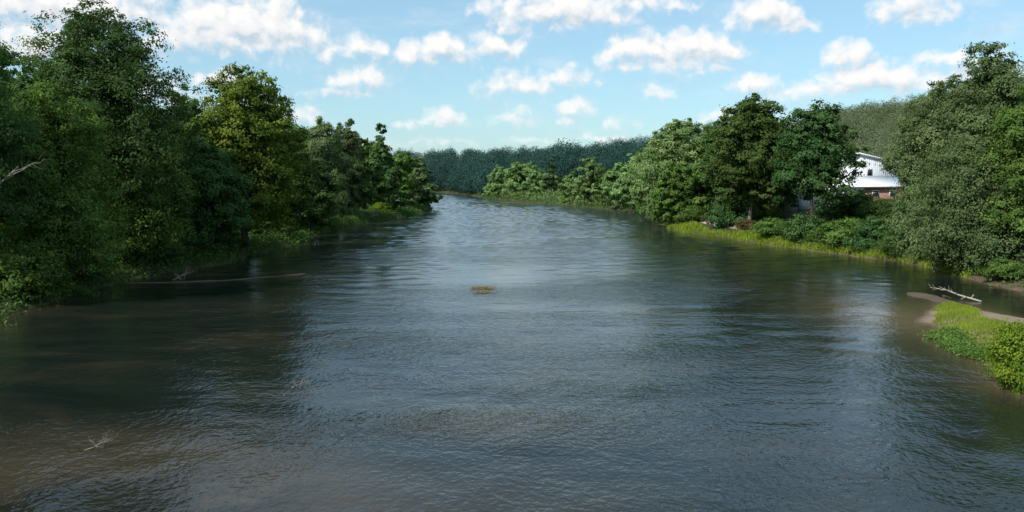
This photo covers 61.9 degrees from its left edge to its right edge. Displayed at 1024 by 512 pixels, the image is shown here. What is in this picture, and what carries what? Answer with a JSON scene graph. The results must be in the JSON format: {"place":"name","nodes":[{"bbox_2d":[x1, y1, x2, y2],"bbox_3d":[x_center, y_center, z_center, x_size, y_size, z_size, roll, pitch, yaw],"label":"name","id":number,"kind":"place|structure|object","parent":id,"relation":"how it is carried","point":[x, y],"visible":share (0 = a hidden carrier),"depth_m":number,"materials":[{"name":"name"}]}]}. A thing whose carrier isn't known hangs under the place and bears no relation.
{"place":"outdoors","nodes":[
{"label":"outdoors","id":0,"kind":"place"},
{"bbox_2d":[0,192,1023,511],"bbox_3d":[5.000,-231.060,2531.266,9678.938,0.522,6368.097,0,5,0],"label":"water","id":1,"kind":"structure","parent":0,"point":[596,360],"depth_m":35.20,"materials":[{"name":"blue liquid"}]},
{"bbox_2d":[85,429,118,449],"bbox_3d":[-12.922,5.758,26.776,1.209,0.740,0.847,0,5,0],"label":"drowned branch","id":2,"kind":"object","parent":1,"relation":"in","point":[96,445],"visible":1,"depth_m":26.80,"materials":[{"name":"grey wood"}]},
{"bbox_2d":[173,267,191,279],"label":"drowned branch","id":3,"kind":"object","parent":1,"relation":"in","point":[185,274],"visible":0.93,"depth_m":69.97,"materials":[{"name":"grey wood"}]},
{"bbox_2d":[125,273,304,282],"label":"mud bar","id":4,"kind":"object","parent":1,"relation":"in","point":[206,280],"visible":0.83,"depth_m":68.56,"materials":[{"name":"soil"}]},
{"bbox_2d":[469,285,501,293],"bbox_3d":[-2.080,2.429,63.455,2.853,0.209,4.135,0,5,0],"label":"reed raft","id":5,"kind":"object","parent":1,"relation":"on","point":[483,287],"visible":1,"depth_m":64.06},
{"bbox_2d":[906,292,957,302],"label":"mud spit","id":6,"kind":"structure","parent":1,"relation":"in","point":[934,298],"depth_m":59.39,"materials":[{"name":"soil"}]},
{"bbox_2d":[928,283,981,301],"bbox_3d":[30.487,2.485,59.268,2.351,0.921,3.770,0,5,0],"label":"driftwood log","id":7,"kind":"object","parent":1,"relation":"on","point":[951,291],"visible":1,"depth_m":58.68,"materials":[{"name":"grey wood"}]},
{"bbox_2d":[913,304,1023,392],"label":"sandbar","id":8,"kind":"structure","parent":1,"relation":"in","point":[927,317],"depth_m":48.22,"materials":[{"name":"beige sand"}]},
{"bbox_2d":[917,323,998,361],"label":"waterside plants","id":9,"kind":"object","parent":8,"relation":"on","point":[950,339],"visible":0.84,"depth_m":42.29,"materials":[{"name":"green plant"}]},
{"bbox_2d":[932,301,1020,387],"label":"grass","id":10,"kind":"structure","parent":8,"relation":"on","point":[981,322],"depth_m":47.54,"materials":[{"name":"green plant"}]},
{"bbox_2d":[974,317,1023,394],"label":"riverside shrub","id":11,"kind":"object","parent":8,"relation":"on","point":[1008,349],"visible":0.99,"depth_m":33.80,"materials":[{"name":"green plant"}]},
{"bbox_2d":[0,129,1023,316],"bbox_3d":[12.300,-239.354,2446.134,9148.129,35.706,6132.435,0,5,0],"label":"ground","id":12,"kind":"structure","parent":0,"point":[1015,285],"depth_m":80.97,"materials":[{"name":"soil"}]},
{"bbox_2d":[0,24,58,263],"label":"broadleaf tree","id":13,"kind":"object","parent":12,"relation":"on","point":[24,133],"visible":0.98,"depth_m":54.04,"materials":[{"name":"green plant"}]},
{"bbox_2d":[0,154,45,183],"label":"dead branch","id":14,"kind":"object","parent":13,"relation":"attached to","point":[19,171],"visible":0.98,"depth_m":52.20,"materials":[{"name":"grey wood"}]},
{"bbox_2d":[0,50,72,119],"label":"broadleaf tree","id":15,"kind":"object","parent":12,"relation":"on","point":[23,79],"visible":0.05,"depth_m":88.15,"materials":[{"name":"green plant"}]},
{"bbox_2d":[0,241,77,301],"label":"riverside shrub","id":16,"kind":"object","parent":12,"relation":"on","point":[38,277],"visible":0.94,"depth_m":55.57,"materials":[{"name":"green plant"}]},
{"bbox_2d":[0,78,153,283],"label":"broadleaf tree","id":17,"kind":"object","parent":12,"relation":"on","point":[68,222],"visible":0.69,"depth_m":59.97,"materials":[{"name":"green plant"}]},
{"bbox_2d":[55,263,104,280],"bbox_3d":[-33.707,1.033,64.208,5.538,1.981,5.533,4,7,36],"label":"riverside shrub","id":18,"kind":"object","parent":12,"relation":"on","point":[84,274],"visible":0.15,"depth_m":63.67,"materials":[{"name":"green plant"}]},
{"bbox_2d":[11,0,208,216],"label":"broadleaf tree","id":19,"kind":"object","parent":12,"relation":"on","point":[106,73],"visible":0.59,"depth_m":70.25,"materials":[{"name":"green plant"}]},
{"bbox_2d":[82,125,200,264],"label":"broadleaf tree","id":20,"kind":"object","parent":12,"relation":"on","point":[147,232],"visible":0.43,"depth_m":71.62,"materials":[{"name":"green plant"}]},
{"bbox_2d":[163,82,221,146],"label":"broadleaf tree","id":21,"kind":"object","parent":12,"relation":"on","point":[191,103],"visible":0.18,"depth_m":87.72,"materials":[{"name":"green plant"}]},
{"bbox_2d":[168,131,260,251],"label":"broadleaf tree","id":22,"kind":"object","parent":12,"relation":"on","point":[213,169],"visible":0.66,"depth_m":82.08,"materials":[{"name":"green plant"}]},
{"bbox_2d":[0,204,434,325],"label":"undergrowth","id":23,"kind":"object","parent":12,"relation":"on","point":[390,212],"visible":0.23,"depth_m":82.86,"materials":[{"name":"green plant"}]},
{"bbox_2d":[181,60,310,252],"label":"broadleaf tree","id":24,"kind":"object","parent":12,"relation":"on","point":[252,130],"visible":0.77,"depth_m":89.21,"materials":[{"name":"green plant"}]},
{"bbox_2d":[252,221,300,238],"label":"riverside shrub","id":25,"kind":"object","parent":12,"relation":"on","point":[283,230],"visible":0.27,"depth_m":105.14,"materials":[{"name":"green plant"}]},
{"bbox_2d":[255,104,321,231],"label":"broadleaf tree","id":26,"kind":"object","parent":12,"relation":"on","point":[304,201],"visible":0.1,"depth_m":108.14,"materials":[{"name":"green plant"}]},
{"bbox_2d":[289,158,342,230],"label":"broadleaf tree","id":27,"kind":"object","parent":12,"relation":"on","point":[321,195],"visible":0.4,"depth_m":122.87,"materials":[{"name":"green plant"}]},
{"bbox_2d":[296,116,354,218],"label":"willow tree","id":28,"kind":"object","parent":12,"relation":"on","point":[327,146],"visible":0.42,"depth_m":135.59,"materials":[{"name":"green plant"}]},
{"bbox_2d":[320,215,340,229],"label":"riverside shrub","id":29,"kind":"object","parent":12,"relation":"on","point":[334,223],"visible":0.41,"depth_m":132.64,"materials":[{"name":"green plant"}]},
{"bbox_2d":[336,118,367,208],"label":"willow tree","id":30,"kind":"object","parent":12,"relation":"on","point":[350,147],"visible":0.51,"depth_m":155.33,"materials":[{"name":"green plant"}]},
{"bbox_2d":[349,206,365,218],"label":"riverside shrub","id":31,"kind":"object","parent":12,"relation":"on","point":[358,212],"visible":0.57,"depth_m":153.32,"materials":[{"name":"green plant"}]},
{"bbox_2d":[349,155,384,209],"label":"broadleaf tree","id":32,"kind":"object","parent":12,"relation":"on","point":[367,189],"visible":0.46,"depth_m":158.84,"materials":[{"name":"green plant"}]},
{"bbox_2d":[358,137,392,202],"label":"broadleaf tree","id":33,"kind":"object","parent":12,"relation":"on","point":[364,142],"visible":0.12,"depth_m":202.01,"materials":[{"name":"green plant"}]},
{"bbox_2d":[372,202,387,211],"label":"riverside shrub","id":34,"kind":"object","parent":12,"relation":"on","point":[380,206],"visible":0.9,"depth_m":171.14,"materials":[{"name":"green plant"}]},
{"bbox_2d":[364,122,409,207],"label":"broadleaf tree","id":35,"kind":"object","parent":12,"relation":"on","point":[385,164],"visible":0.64,"depth_m":173.82,"materials":[{"name":"green plant"}]},
{"bbox_2d":[392,151,418,200],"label":"broadleaf tree","id":36,"kind":"object","parent":12,"relation":"on","point":[402,158],"visible":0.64,"depth_m":193.71,"materials":[{"name":"green plant"}]},
{"bbox_2d":[406,200,418,205],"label":"riverside shrub","id":37,"kind":"object","parent":12,"relation":"on","point":[411,202],"visible":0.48,"depth_m":200.26,"materials":[{"name":"green plant"}]},
{"bbox_2d":[404,156,437,208],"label":"tree","id":38,"kind":"object","parent":12,"relation":"on","point":[422,179],"visible":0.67,"depth_m":211.30,"materials":[{"name":"green plant"}]},
{"bbox_2d":[417,183,442,208],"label":"broadleaf tree","id":39,"kind":"object","parent":12,"relation":"on","point":[428,200],"visible":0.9,"depth_m":211.09,"materials":[{"name":"green plant"}]},
{"bbox_2d":[427,171,497,193],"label":"distant forest","id":40,"kind":"object","parent":12,"relation":"on","point":[441,183],"visible":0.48,"depth_m":381.65,"materials":[{"name":"green plant"}]},
{"bbox_2d":[481,183,492,196],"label":"broadleaf tree","id":41,"kind":"object","parent":12,"relation":"on","point":[485,189],"visible":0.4,"depth_m":314.42,"materials":[{"name":"green plant"}]},
{"bbox_2d":[486,164,509,195],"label":"broadleaf tree","id":42,"kind":"object","parent":12,"relation":"on","point":[495,177],"visible":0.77,"depth_m":300.91,"materials":[{"name":"green plant"}]},
{"bbox_2d":[499,161,539,196],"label":"broadleaf tree","id":43,"kind":"object","parent":12,"relation":"on","point":[518,177],"visible":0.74,"depth_m":289.90,"materials":[{"name":"green plant"}]},
{"bbox_2d":[517,192,530,197],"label":"riverside shrub","id":44,"kind":"object","parent":12,"relation":"on","point":[522,193],"visible":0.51,"depth_m":282.22,"materials":[{"name":"green plant"}]},
{"bbox_2d":[521,168,547,196],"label":"broadleaf tree","id":45,"kind":"object","parent":12,"relation":"on","point":[534,176],"visible":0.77,"depth_m":277.26,"materials":[{"name":"green plant"}]},
{"bbox_2d":[540,173,558,195],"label":"tree","id":46,"kind":"object","parent":12,"relation":"on","point":[548,180],"visible":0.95,"depth_m":268.16,"materials":[{"name":"green plant"}]},
{"bbox_2d":[547,158,560,191],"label":"broadleaf tree","id":47,"kind":"object","parent":12,"relation":"on","point":[550,166],"visible":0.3,"depth_m":297.94,"materials":[{"name":"green plant"}]},
{"bbox_2d":[478,188,633,211],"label":"waterside thicket","id":48,"kind":"object","parent":12,"relation":"on","point":[546,196],"visible":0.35,"depth_m":264.12,"materials":[{"name":"green plant"}]},
{"bbox_2d":[390,120,728,193],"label":"distant forest","id":49,"kind":"object","parent":12,"relation":"on","point":[565,160],"visible":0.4,"depth_m":384.88,"materials":[{"name":"green plant"}]},
{"bbox_2d":[558,171,580,200],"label":"broadleaf tree","id":50,"kind":"object","parent":12,"relation":"on","point":[567,181],"visible":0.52,"depth_m":246.40,"materials":[{"name":"green plant"}]},
{"bbox_2d":[566,157,604,203],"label":"broadleaf tree","id":51,"kind":"object","parent":12,"relation":"on","point":[586,183],"visible":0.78,"depth_m":228.35,"materials":[{"name":"green plant"}]},
{"bbox_2d":[594,167,613,205],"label":"broadleaf tree","id":52,"kind":"object","parent":12,"relation":"on","point":[602,198],"visible":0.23,"depth_m":218.36,"materials":[{"name":"green plant"}]},
{"bbox_2d":[599,167,626,209],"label":"broadleaf tree","id":53,"kind":"object","parent":12,"relation":"on","point":[608,177],"visible":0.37,"depth_m":207.05,"materials":[{"name":"green plant"}]},
{"bbox_2d":[606,153,639,212],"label":"broadleaf tree","id":54,"kind":"object","parent":12,"relation":"on","point":[618,192],"visible":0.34,"depth_m":194.26,"materials":[{"name":"green plant"}]},
{"bbox_2d":[627,145,649,213],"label":"broadleaf tree","id":55,"kind":"object","parent":12,"relation":"on","point":[638,202],"depth_m":181.66,"materials":[{"name":"green plant"}]},
{"bbox_2d":[629,143,659,213],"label":"broadleaf tree","id":56,"kind":"object","parent":12,"relation":"on","point":[636,181],"visible":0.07,"depth_m":170.36,"materials":[{"name":"green plant"}]},
{"bbox_2d":[645,203,674,222],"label":"riverside shrub","id":57,"kind":"object","parent":12,"relation":"on","point":[649,217],"visible":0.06,"depth_m":148.83,"materials":[{"name":"green plant"}]},
{"bbox_2d":[618,117,711,212],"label":"broadleaf tree","id":58,"kind":"object","parent":12,"relation":"on","point":[677,141],"visible":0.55,"depth_m":148.06,"materials":[{"name":"green plant"}]},
{"bbox_2d":[647,162,710,221],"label":"broadleaf tree","id":59,"kind":"object","parent":12,"relation":"on","point":[677,189],"visible":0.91,"depth_m":138.10,"materials":[{"name":"green plant"}]},
{"bbox_2d":[677,204,708,222],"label":"riverside shrub","id":60,"kind":"object","parent":12,"relation":"on","point":[693,212],"visible":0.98,"depth_m":133.06,"materials":[{"name":"green plant"}]},
{"bbox_2d":[678,141,715,214],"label":"broadleaf tree","id":61,"kind":"object","parent":12,"relation":"on","point":[698,173],"visible":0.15,"depth_m":144.40,"materials":[{"name":"green plant"}]},
{"bbox_2d":[699,116,725,206],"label":"broadleaf tree","id":62,"kind":"object","parent":12,"relation":"on","point":[712,187],"visible":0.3,"depth_m":136.61,"materials":[{"name":"green plant"}]},
{"bbox_2d":[703,193,751,228],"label":"riverside shrub","id":63,"kind":"object","parent":12,"relation":"on","point":[720,215],"visible":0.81,"depth_m":122.68,"materials":[{"name":"teal plant"}]},
{"bbox_2d":[732,219,755,229],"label":"riverside shrub","id":64,"kind":"object","parent":12,"relation":"on","point":[745,224],"visible":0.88,"depth_m":118.44,"materials":[{"name":"plant"}]},
{"bbox_2d":[701,92,796,221],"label":"broadleaf tree","id":65,"kind":"object","parent":12,"relation":"on","point":[753,128],"visible":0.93,"depth_m":117.68,"materials":[{"name":"green plant"}]},
{"bbox_2d":[487,192,1023,292],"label":"undergrowth","id":66,"kind":"object","parent":12,"relation":"on","point":[976,266],"visible":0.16,"depth_m":116.06,"materials":[{"name":"green plant"}]},
{"bbox_2d":[747,200,784,220],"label":"riverside shrub","id":67,"kind":"object","parent":12,"relation":"on","point":[775,214],"visible":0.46,"depth_m":124.67,"materials":[{"name":"green plant"}]},
{"bbox_2d":[728,185,804,212],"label":"broadleaf tree","id":68,"kind":"object","parent":12,"relation":"on","point":[791,201],"visible":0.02,"depth_m":130.39,"materials":[{"name":"green plant"}]},
{"bbox_2d":[748,216,789,236],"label":"riverside shrub","id":69,"kind":"object","parent":12,"relation":"on","point":[774,227],"visible":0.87,"depth_m":106.28,"materials":[{"name":"green plant"}]},
{"bbox_2d":[764,128,803,218],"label":"broadleaf tree","id":70,"kind":"object","parent":12,"relation":"on","point":[788,194],"visible":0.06,"depth_m":126.67,"materials":[{"name":"green plant"}]},
{"bbox_2d":[779,194,816,211],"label":"white shed","id":71,"kind":"structure","parent":12,"relation":"on","point":[803,205],"depth_m":136.80,"materials":[{"name":"white wood"}]},
{"bbox_2d":[797,198,807,211],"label":"door","id":72,"kind":"structure","parent":71,"relation":"in","point":[803,205],"depth_m":136.75,"materials":[{"name":"grey"}]},
{"bbox_2d":[779,212,827,243],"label":"riverside shrub","id":73,"kind":"object","parent":12,"relation":"on","point":[800,227],"visible":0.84,"depth_m":100.93,"materials":[{"name":"green plant"}]},
{"bbox_2d":[803,232,827,244],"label":"riverside shrub","id":74,"kind":"object","parent":12,"relation":"on","point":[812,237],"visible":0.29,"depth_m":98.32,"materials":[{"name":"green plant"}]},
{"bbox_2d":[767,98,871,215],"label":"broadleaf tree","id":75,"kind":"object","parent":12,"relation":"on","point":[815,164],"visible":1,"depth_m":106.48,"materials":[{"name":"green plant"}]},
{"bbox_2d":[666,219,987,276],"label":"grass","id":76,"kind":"structure","parent":12,"relation":"on","point":[685,226],"depth_m":102.08,"materials":[{"name":"green plant"}]},
{"bbox_2d":[737,92,927,176],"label":"hillside forest","id":77,"kind":"object","parent":12,"relation":"on","point":[871,122],"visible":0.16,"depth_m":330.52,"materials":[{"name":"green plant"}]},
{"bbox_2d":[807,216,864,245],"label":"riverside shrub","id":78,"kind":"object","parent":12,"relation":"on","point":[836,231],"visible":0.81,"depth_m":94.08,"materials":[{"name":"green plant"}]},
{"bbox_2d":[803,189,879,221],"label":"riverside shrub","id":79,"kind":"object","parent":12,"relation":"on","point":[848,211],"visible":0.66,"depth_m":115.64,"materials":[{"name":"green plant"}]},
{"bbox_2d":[816,152,897,201],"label":"house","id":80,"kind":"structure","parent":12,"relation":"on","point":[873,170],"depth_m":145.23,"materials":[{"name":"white paint"}]},
{"bbox_2d":[867,169,872,175],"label":"window","id":81,"kind":"structure","parent":80,"relation":"in","point":[869,171],"depth_m":145.22,"materials":[{"name":"black glass"}]},
{"bbox_2d":[820,176,904,203],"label":"annex","id":82,"kind":"object","parent":12,"relation":"on","point":[877,185],"visible":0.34,"depth_m":138.82,"materials":[{"name":"white metal"}]},
{"bbox_2d":[872,190,878,196],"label":"window","id":83,"kind":"structure","parent":82,"relation":"in","point":[876,192],"depth_m":138.63,"materials":[{"name":"glass"}]},
{"bbox_2d":[889,190,895,196],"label":"window","id":84,"kind":"structure","parent":82,"relation":"in","point":[890,193],"depth_m":138.63,"materials":[{"name":"glass"}]},
{"bbox_2d":[841,215,890,252],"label":"riverside shrub","id":85,"kind":"object","parent":12,"relation":"on","point":[871,229],"visible":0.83,"depth_m":89.35,"materials":[{"name":"teal plant"}]},
{"bbox_2d":[852,196,894,222],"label":"riverside shrub","id":86,"kind":"object","parent":12,"relation":"on","point":[879,208],"visible":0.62,"depth_m":108.92,"materials":[{"name":"green plant"}]},
{"bbox_2d":[868,227,910,258],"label":"riverside shrub","id":87,"kind":"object","parent":12,"relation":"on","point":[886,246],"visible":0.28,"depth_m":85.19,"materials":[{"name":"green plant"}]},
{"bbox_2d":[884,171,940,256],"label":"willow tree","id":88,"kind":"object","parent":12,"relation":"on","point":[894,226],"visible":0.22,"depth_m":83.81,"materials":[{"name":"green plant"}]},
{"bbox_2d":[874,75,966,225],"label":"willow tree","id":89,"kind":"object","parent":12,"relation":"on","point":[924,120],"visible":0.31,"depth_m":86.60,"materials":[{"name":"green plant"}]},
{"bbox_2d":[908,246,935,260],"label":"riverside shrub","id":90,"kind":"object","parent":12,"relation":"on","point":[921,257],"visible":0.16,"depth_m":80.74,"materials":[{"name":"green plant"}]},
{"bbox_2d":[884,132,1023,275],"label":"willow tree","id":91,"kind":"object","parent":12,"relation":"on","point":[957,231],"visible":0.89,"depth_m":70.94,"materials":[{"name":"green plant"}]},
{"bbox_2d":[915,41,1023,195],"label":"broadleaf tree","id":92,"kind":"object","parent":12,"relation":"on","point":[993,86],"visible":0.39,"depth_m":78.02,"materials":[{"name":"green plant"}]},
{"bbox_2d":[960,85,1023,265],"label":"broadleaf tree","id":93,"kind":"object","parent":12,"relation":"on","point":[1008,143],"visible":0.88,"depth_m":68.51,"materials":[{"name":"green plant"}]},
{"bbox_2d":[977,257,1023,279],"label":"riverside shrub","id":94,"kind":"object","parent":12,"relation":"on","point":[1005,268],"visible":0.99,"depth_m":65.83,"materials":[{"name":"green plant"}]},
{"bbox_2d":[0,0,1023,156],"label":"sky","id":95,"kind":"structure","parent":0,"point":[483,75],"materials":[{"name":"blue"}]},
{"bbox_2d":[701,215,742,229],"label":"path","id":96,"kind":"structure","parent":0,"point":[730,226],"depth_m":123.77,"materials":[{"name":"grey stone"}]}
]}

